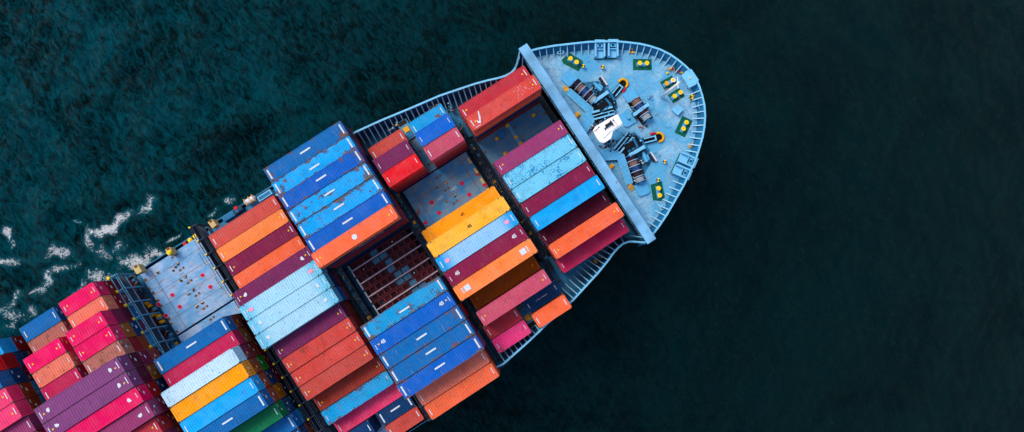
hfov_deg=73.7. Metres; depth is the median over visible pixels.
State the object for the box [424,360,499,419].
shipping container
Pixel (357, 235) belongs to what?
shipping container
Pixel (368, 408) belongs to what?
shipping container
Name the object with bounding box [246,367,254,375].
door
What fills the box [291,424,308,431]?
shipping container
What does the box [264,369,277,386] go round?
shipping container
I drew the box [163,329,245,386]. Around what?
shipping container
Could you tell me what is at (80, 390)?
shipping container
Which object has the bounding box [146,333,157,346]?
shipping container
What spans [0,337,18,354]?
shipping container
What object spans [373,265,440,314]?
slatted cargo frame
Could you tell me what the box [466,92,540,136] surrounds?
shipping container
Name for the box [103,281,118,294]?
shipping container
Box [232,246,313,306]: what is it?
shipping container
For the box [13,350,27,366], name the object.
shipping container
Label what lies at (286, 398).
door
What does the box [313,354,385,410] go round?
shipping container
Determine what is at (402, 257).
slatted cargo frame
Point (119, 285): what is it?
shipping container
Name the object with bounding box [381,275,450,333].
shipping container
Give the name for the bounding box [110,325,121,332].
door
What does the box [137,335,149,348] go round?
shipping container
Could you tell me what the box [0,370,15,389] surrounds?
shipping container
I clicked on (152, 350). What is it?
door
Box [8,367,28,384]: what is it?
shipping container
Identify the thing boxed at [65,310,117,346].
shipping container
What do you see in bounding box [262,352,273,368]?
shipping container
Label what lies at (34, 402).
shipping container
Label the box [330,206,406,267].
shipping container
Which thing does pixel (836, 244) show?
sea
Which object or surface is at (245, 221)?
shipping container
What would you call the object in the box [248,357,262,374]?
shipping container
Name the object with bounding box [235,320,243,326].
door
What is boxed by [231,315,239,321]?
door
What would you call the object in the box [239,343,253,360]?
shipping container
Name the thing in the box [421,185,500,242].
shipping container
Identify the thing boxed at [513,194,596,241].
hatch cover
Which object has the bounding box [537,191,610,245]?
shipping container
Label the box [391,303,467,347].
shipping container
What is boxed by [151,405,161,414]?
door
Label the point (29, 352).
shipping container
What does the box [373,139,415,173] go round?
shipping container
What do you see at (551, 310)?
shipping container
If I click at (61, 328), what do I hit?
shipping container
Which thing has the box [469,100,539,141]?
shipping container
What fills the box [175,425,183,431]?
shipping container
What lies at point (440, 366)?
shipping container
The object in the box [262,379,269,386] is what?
door
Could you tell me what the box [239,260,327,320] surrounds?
shipping container
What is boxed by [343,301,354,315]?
shipping container
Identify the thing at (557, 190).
shipping container
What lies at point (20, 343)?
shipping container
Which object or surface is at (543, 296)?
shipping container
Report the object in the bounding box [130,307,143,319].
shipping container
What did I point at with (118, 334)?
door
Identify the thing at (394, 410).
shipping container
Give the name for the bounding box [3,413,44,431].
shipping container
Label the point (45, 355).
shipping container
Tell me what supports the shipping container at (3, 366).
on the shipping container at (10, 361)
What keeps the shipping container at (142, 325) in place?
on the shipping container
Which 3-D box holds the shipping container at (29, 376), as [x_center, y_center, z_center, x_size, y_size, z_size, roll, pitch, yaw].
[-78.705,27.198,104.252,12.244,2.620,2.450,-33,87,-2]
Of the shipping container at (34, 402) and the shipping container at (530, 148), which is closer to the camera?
the shipping container at (34, 402)
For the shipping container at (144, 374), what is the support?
on the shipping container at (154, 371)
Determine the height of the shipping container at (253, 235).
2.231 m
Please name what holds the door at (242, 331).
in the shipping container at (246, 335)
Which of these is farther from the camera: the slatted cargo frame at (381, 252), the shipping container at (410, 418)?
the slatted cargo frame at (381, 252)
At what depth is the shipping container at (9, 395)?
98.27 m
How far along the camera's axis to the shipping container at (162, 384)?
104.28 m
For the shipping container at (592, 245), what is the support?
on the shipping container
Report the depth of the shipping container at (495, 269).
102.16 m
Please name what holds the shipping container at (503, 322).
on the hatch cover at (521, 305)
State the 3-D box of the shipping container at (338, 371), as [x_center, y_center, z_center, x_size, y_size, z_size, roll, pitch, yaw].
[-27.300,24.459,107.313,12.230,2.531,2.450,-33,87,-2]
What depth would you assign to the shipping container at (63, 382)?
100.39 m
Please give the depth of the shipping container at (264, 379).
104.05 m
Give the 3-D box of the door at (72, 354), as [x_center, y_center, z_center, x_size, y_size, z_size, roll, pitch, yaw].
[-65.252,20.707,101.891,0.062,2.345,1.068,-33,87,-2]
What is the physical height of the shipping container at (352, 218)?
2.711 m
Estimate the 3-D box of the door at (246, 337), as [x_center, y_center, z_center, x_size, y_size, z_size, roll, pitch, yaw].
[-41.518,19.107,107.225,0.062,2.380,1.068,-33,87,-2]
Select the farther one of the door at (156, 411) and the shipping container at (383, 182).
the shipping container at (383, 182)
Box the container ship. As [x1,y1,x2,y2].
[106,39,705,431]
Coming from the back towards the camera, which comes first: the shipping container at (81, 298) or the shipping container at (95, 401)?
the shipping container at (81, 298)
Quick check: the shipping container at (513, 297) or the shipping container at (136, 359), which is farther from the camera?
the shipping container at (513, 297)
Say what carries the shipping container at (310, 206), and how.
on the shipping container at (374, 171)
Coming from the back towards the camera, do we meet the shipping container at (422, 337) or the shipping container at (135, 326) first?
the shipping container at (135, 326)
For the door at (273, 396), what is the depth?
103.68 m
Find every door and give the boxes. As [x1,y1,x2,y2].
[0,371,9,379]
[0,377,13,385]
[14,351,27,358]
[17,357,26,364]
[69,351,77,358]
[72,357,81,364]
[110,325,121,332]
[114,331,124,338]
[147,399,158,407]
[148,348,158,355]
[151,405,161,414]
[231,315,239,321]
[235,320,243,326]
[240,328,248,334]
[240,344,248,351]
[242,361,250,368]
[243,334,251,340]
[244,350,252,357]
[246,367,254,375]
[250,358,258,365]
[253,364,261,371]
[258,372,266,380]
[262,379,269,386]
[267,387,275,394]
[270,393,278,400]
[282,397,290,405]
[286,403,293,411]
[299,425,306,431]
[300,413,306,421]
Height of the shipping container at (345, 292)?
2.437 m
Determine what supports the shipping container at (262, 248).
on the shipping container
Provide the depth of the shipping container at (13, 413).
97.87 m
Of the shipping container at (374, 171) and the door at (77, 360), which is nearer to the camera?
the door at (77, 360)
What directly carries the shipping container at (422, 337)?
on the shipping container at (443, 313)
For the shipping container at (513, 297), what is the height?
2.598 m
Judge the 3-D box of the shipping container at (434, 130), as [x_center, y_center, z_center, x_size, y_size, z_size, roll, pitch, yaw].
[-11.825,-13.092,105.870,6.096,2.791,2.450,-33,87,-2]
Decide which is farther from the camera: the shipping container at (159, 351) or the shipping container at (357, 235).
the shipping container at (159, 351)
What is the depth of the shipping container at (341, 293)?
107.78 m
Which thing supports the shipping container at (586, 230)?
on the shipping container at (563, 235)
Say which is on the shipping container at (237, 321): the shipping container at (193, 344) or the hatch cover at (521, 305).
the shipping container at (193, 344)
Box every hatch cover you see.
[140,238,234,334]
[178,300,240,341]
[322,363,387,431]
[325,301,365,370]
[403,152,488,228]
[404,137,457,189]
[478,103,552,190]
[485,272,534,310]
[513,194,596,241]
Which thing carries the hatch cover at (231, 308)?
on the container ship
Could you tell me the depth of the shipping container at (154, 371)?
104.20 m
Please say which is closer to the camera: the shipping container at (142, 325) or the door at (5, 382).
the door at (5, 382)
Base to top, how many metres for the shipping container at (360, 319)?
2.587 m
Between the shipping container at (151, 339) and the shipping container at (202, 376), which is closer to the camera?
the shipping container at (202, 376)
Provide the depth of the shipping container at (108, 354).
100.75 m
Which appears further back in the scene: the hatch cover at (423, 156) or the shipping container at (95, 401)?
the hatch cover at (423, 156)
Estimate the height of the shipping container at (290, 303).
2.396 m
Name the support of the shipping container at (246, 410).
on the shipping container at (273, 393)
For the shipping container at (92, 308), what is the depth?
103.66 m
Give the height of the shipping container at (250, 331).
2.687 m
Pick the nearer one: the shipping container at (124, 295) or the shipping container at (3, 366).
the shipping container at (3, 366)
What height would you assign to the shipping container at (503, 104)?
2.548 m
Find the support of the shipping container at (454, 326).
on the shipping container
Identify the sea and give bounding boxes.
[0,0,1023,431]
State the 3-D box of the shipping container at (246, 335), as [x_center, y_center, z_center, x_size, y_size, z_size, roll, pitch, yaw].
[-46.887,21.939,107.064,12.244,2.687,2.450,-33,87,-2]
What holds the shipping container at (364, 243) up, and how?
on the shipping container at (370, 242)
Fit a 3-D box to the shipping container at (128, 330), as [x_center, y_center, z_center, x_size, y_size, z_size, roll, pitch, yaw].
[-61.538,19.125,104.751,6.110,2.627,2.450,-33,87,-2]
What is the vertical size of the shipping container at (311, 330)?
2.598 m
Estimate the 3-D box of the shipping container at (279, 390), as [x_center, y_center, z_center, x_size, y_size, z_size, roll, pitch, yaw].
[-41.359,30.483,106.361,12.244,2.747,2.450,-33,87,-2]
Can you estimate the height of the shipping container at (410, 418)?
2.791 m
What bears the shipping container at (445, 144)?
on the shipping container at (450, 154)
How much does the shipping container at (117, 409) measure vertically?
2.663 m
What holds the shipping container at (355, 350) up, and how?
on the shipping container
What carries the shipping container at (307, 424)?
on the shipping container
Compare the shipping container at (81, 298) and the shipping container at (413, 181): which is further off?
the shipping container at (413, 181)
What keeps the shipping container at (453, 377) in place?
on the shipping container
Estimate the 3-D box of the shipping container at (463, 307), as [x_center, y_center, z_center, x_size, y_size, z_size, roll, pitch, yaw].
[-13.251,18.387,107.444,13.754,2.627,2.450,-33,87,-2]
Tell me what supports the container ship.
on the sea
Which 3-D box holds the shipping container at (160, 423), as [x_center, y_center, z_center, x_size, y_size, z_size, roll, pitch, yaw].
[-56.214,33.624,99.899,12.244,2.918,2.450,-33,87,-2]
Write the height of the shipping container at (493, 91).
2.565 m
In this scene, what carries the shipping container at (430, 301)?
on the shipping container at (435, 298)
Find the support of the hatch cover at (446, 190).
on the container ship
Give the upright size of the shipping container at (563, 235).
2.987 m
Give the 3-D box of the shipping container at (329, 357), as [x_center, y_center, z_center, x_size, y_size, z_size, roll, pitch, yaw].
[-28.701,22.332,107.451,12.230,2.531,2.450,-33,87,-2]
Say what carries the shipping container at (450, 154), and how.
on the shipping container at (452, 157)
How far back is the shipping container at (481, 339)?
105.01 m
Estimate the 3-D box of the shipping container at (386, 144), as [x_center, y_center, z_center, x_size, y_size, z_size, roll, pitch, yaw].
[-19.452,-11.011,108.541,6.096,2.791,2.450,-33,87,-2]
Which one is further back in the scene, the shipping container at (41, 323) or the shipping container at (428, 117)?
the shipping container at (428, 117)
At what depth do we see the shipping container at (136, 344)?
104.81 m
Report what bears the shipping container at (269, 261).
on the shipping container
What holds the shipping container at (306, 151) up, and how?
on the shipping container
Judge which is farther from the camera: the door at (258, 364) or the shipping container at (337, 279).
the shipping container at (337, 279)
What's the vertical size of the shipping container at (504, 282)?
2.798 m
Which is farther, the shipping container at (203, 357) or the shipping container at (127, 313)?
the shipping container at (127, 313)
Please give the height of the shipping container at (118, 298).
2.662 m
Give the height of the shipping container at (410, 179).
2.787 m
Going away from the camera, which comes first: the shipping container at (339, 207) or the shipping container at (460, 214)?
the shipping container at (339, 207)
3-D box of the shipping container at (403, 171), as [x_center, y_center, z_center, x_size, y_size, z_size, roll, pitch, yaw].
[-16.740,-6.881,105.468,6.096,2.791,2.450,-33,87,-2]
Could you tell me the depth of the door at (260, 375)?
104.01 m
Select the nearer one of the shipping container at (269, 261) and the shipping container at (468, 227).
the shipping container at (468, 227)
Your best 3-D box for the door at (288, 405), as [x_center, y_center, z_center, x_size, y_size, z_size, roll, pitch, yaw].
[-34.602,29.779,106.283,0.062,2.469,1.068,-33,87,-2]
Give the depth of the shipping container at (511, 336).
107.45 m
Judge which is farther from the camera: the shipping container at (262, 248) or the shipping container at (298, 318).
the shipping container at (262, 248)
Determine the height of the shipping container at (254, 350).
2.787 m
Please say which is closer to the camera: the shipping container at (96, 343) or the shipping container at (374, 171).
the shipping container at (96, 343)
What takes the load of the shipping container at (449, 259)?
on the shipping container
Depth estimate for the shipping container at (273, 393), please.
103.93 m
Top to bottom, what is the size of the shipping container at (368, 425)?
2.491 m
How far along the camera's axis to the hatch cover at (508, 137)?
112.91 m
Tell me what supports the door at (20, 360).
in the shipping container at (20, 356)
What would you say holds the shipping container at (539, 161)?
on the shipping container
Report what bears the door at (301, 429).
in the shipping container at (302, 428)
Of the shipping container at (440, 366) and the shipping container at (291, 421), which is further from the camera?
the shipping container at (291, 421)
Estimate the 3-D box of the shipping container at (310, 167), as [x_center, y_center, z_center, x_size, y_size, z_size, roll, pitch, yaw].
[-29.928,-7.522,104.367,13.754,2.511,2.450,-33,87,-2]
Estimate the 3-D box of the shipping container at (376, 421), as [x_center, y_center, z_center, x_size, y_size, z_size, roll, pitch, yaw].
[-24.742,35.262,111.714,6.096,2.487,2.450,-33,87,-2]
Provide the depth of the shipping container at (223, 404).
99.70 m
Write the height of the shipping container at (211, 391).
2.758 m
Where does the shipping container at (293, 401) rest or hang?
on the shipping container
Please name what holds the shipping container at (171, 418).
on the shipping container
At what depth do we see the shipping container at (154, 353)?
106.94 m
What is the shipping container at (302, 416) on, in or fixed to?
on the shipping container
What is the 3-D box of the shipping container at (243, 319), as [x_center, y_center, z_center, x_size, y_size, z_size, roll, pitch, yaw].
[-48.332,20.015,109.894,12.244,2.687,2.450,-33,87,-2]
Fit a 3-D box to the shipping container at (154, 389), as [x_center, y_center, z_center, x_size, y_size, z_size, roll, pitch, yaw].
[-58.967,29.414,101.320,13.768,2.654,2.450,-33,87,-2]
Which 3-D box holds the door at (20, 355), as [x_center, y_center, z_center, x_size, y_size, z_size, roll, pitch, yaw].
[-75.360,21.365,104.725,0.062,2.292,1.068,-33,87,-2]
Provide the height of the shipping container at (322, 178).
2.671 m
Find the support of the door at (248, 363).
in the shipping container at (211, 391)
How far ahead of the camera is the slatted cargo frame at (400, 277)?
114.10 m
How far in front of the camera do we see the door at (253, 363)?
104.02 m
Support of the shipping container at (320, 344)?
on the shipping container at (357, 321)
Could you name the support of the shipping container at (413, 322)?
on the shipping container
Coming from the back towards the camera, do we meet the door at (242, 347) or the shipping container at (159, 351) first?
the shipping container at (159, 351)
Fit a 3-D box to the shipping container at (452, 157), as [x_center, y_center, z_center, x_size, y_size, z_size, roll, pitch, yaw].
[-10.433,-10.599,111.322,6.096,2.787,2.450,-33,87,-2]
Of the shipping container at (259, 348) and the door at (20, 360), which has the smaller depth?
the door at (20, 360)
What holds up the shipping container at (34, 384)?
on the shipping container
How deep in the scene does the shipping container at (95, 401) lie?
97.36 m
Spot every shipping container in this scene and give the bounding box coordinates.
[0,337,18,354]
[0,352,20,369]
[0,356,7,370]
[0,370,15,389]
[0,384,25,410]
[0,399,33,431]
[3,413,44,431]
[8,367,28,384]
[11,335,30,350]
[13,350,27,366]
[18,381,37,398]
[19,306,67,341]
[21,366,34,381]
[23,336,73,373]
[25,349,32,355]
[27,320,72,352]
[27,395,42,413]
[30,380,41,395]
[32,350,82,388]
[34,354,134,423]
[39,394,45,402]
[40,365,88,400]
[43,369,143,431]
[58,281,110,316]
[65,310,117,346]
[66,384,152,431]
[67,295,118,327]
[73,324,126,361]
[82,338,135,373]
[99,398,163,431]
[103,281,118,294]
[111,309,127,323]
[112,294,127,308]
[113,280,126,292]
[119,322,136,337]
[120,307,135,321]
[121,293,135,306]
[127,352,144,368]
[128,336,144,351]
[129,321,145,336]
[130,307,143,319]
[133,414,172,431]
[136,366,153,383]
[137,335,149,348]
[137,349,153,366]
[139,320,151,333]
[145,380,161,398]
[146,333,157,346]
[146,363,162,380]
[147,347,160,363]
[153,315,237,374]
[155,377,169,391]
[156,346,165,355]
[156,396,170,415]
[160,346,246,407]
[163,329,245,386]
[164,411,181,428]
[166,427,176,431]
[170,360,256,422]
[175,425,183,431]
[179,374,265,431]
[198,389,273,431]
[204,371,271,427]
[208,195,285,248]
[216,208,292,262]
[224,222,301,275]
[230,314,244,328]
[230,382,286,431]
[231,386,279,430]
[231,400,288,431]
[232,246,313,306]
[232,380,290,430]
[233,235,307,287]
[238,313,248,326]
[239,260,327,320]
[239,327,252,342]
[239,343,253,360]
[246,326,256,341]
[246,341,260,357]
[247,273,334,335]
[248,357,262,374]
[253,340,265,355]
[255,287,342,349]
[256,355,268,372]
[261,407,307,431]
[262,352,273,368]
[262,410,302,431]
[263,121,351,182]
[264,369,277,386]
[270,366,283,384]
[271,135,358,195]
[271,286,346,346]
[272,302,350,359]
[279,148,368,210]
[281,396,294,412]
[282,316,359,372]
[287,162,375,224]
[287,392,298,408]
[290,330,367,386]
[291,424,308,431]
[294,420,316,431]
[296,176,385,238]
[299,343,376,400]
[301,314,361,366]
[305,190,393,252]
[309,329,370,380]
[310,204,401,268]
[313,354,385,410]
[320,369,394,425]
[325,205,403,267]
[327,273,338,286]
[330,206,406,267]
[332,272,342,285]
[333,383,401,431]
[334,208,408,267]
[337,209,410,267]
[340,286,350,301]
[343,210,411,266]
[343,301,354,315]
[347,414,381,431]
[348,417,378,431]
[356,313,364,329]
[360,276,448,340]
[368,129,410,158]
[369,164,380,179]
[369,290,457,354]
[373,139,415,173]
[376,276,449,336]
[376,395,417,425]
[379,304,466,369]
[381,153,425,188]
[381,180,391,194]
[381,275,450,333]
[385,403,425,431]
[386,302,468,350]
[388,319,475,384]
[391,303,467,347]
[393,157,427,190]
[396,160,429,192]
[397,333,484,399]
[402,317,476,360]
[408,103,446,132]
[414,113,455,146]
[415,349,490,405]
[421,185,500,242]
[423,127,465,163]
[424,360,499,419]
[426,196,510,257]
[434,143,466,165]
[435,210,518,272]
[436,146,467,167]
[444,224,528,286]
[453,238,537,300]
[457,65,530,122]
[465,75,541,133]
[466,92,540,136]
[468,96,539,139]
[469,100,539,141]
[469,255,540,309]
[476,269,551,326]
[476,331,485,345]
[477,269,540,310]
[478,268,541,309]
[482,306,522,339]
[491,319,531,353]
[494,120,567,175]
[502,133,577,189]
[511,147,586,203]
[520,161,594,217]
[523,280,561,313]
[529,174,604,230]
[529,192,598,231]
[531,293,571,327]
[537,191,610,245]
[545,208,604,259]
[546,205,609,258]
[547,202,624,258]
[555,218,629,272]
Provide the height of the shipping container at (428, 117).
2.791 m
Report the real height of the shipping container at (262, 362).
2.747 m
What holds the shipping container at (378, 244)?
on the hatch cover
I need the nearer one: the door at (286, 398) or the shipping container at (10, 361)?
the shipping container at (10, 361)
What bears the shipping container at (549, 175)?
on the shipping container
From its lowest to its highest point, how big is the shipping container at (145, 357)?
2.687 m
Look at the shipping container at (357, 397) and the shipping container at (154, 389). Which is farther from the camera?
the shipping container at (357, 397)
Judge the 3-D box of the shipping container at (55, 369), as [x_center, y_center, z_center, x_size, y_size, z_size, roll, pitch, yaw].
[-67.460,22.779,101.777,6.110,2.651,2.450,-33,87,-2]
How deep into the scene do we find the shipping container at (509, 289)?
111.01 m
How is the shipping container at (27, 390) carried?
on the shipping container at (34, 384)
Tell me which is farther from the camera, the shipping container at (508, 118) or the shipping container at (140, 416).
the shipping container at (508, 118)
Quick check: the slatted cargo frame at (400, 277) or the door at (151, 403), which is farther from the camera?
the slatted cargo frame at (400, 277)
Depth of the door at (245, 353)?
103.96 m
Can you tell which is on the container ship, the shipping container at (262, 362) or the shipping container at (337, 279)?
the shipping container at (337, 279)
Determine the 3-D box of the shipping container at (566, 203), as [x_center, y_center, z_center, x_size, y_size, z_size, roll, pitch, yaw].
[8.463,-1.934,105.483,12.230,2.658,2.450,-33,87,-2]
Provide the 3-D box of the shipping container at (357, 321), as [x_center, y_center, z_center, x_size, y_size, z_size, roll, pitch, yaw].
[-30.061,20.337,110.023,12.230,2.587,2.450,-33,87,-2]
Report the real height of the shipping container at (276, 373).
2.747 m
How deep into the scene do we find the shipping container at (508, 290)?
108.27 m
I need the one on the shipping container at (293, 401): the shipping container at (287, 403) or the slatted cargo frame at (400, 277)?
the shipping container at (287, 403)
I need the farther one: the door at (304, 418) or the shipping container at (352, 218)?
the door at (304, 418)
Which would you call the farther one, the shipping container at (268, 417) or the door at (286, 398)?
the door at (286, 398)
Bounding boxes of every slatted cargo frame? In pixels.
[348,226,416,277]
[356,239,425,290]
[364,252,432,302]
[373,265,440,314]
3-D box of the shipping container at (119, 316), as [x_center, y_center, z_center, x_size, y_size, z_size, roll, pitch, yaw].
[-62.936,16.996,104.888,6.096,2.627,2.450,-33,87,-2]
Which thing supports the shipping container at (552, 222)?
on the shipping container
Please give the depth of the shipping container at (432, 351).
100.78 m
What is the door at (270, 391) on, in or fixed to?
in the shipping container at (273, 393)
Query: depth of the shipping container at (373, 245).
111.43 m
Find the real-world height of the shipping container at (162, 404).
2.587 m
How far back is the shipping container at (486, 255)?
103.29 m
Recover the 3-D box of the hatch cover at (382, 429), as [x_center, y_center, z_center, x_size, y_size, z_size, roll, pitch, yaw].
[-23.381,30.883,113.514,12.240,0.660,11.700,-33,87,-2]
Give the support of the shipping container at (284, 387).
on the shipping container
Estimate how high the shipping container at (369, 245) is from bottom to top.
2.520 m
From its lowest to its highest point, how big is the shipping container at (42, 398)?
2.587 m
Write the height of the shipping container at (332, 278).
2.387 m
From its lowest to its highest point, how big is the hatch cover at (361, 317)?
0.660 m
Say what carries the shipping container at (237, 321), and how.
on the shipping container at (243, 319)
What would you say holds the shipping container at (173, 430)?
on the shipping container at (178, 428)
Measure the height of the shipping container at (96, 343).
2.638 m
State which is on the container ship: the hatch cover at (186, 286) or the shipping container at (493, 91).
the hatch cover at (186, 286)
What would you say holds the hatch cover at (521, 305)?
on the container ship
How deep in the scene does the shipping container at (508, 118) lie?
109.36 m
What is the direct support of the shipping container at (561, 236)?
on the hatch cover
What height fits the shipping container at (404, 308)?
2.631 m
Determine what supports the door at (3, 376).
in the shipping container at (6, 379)

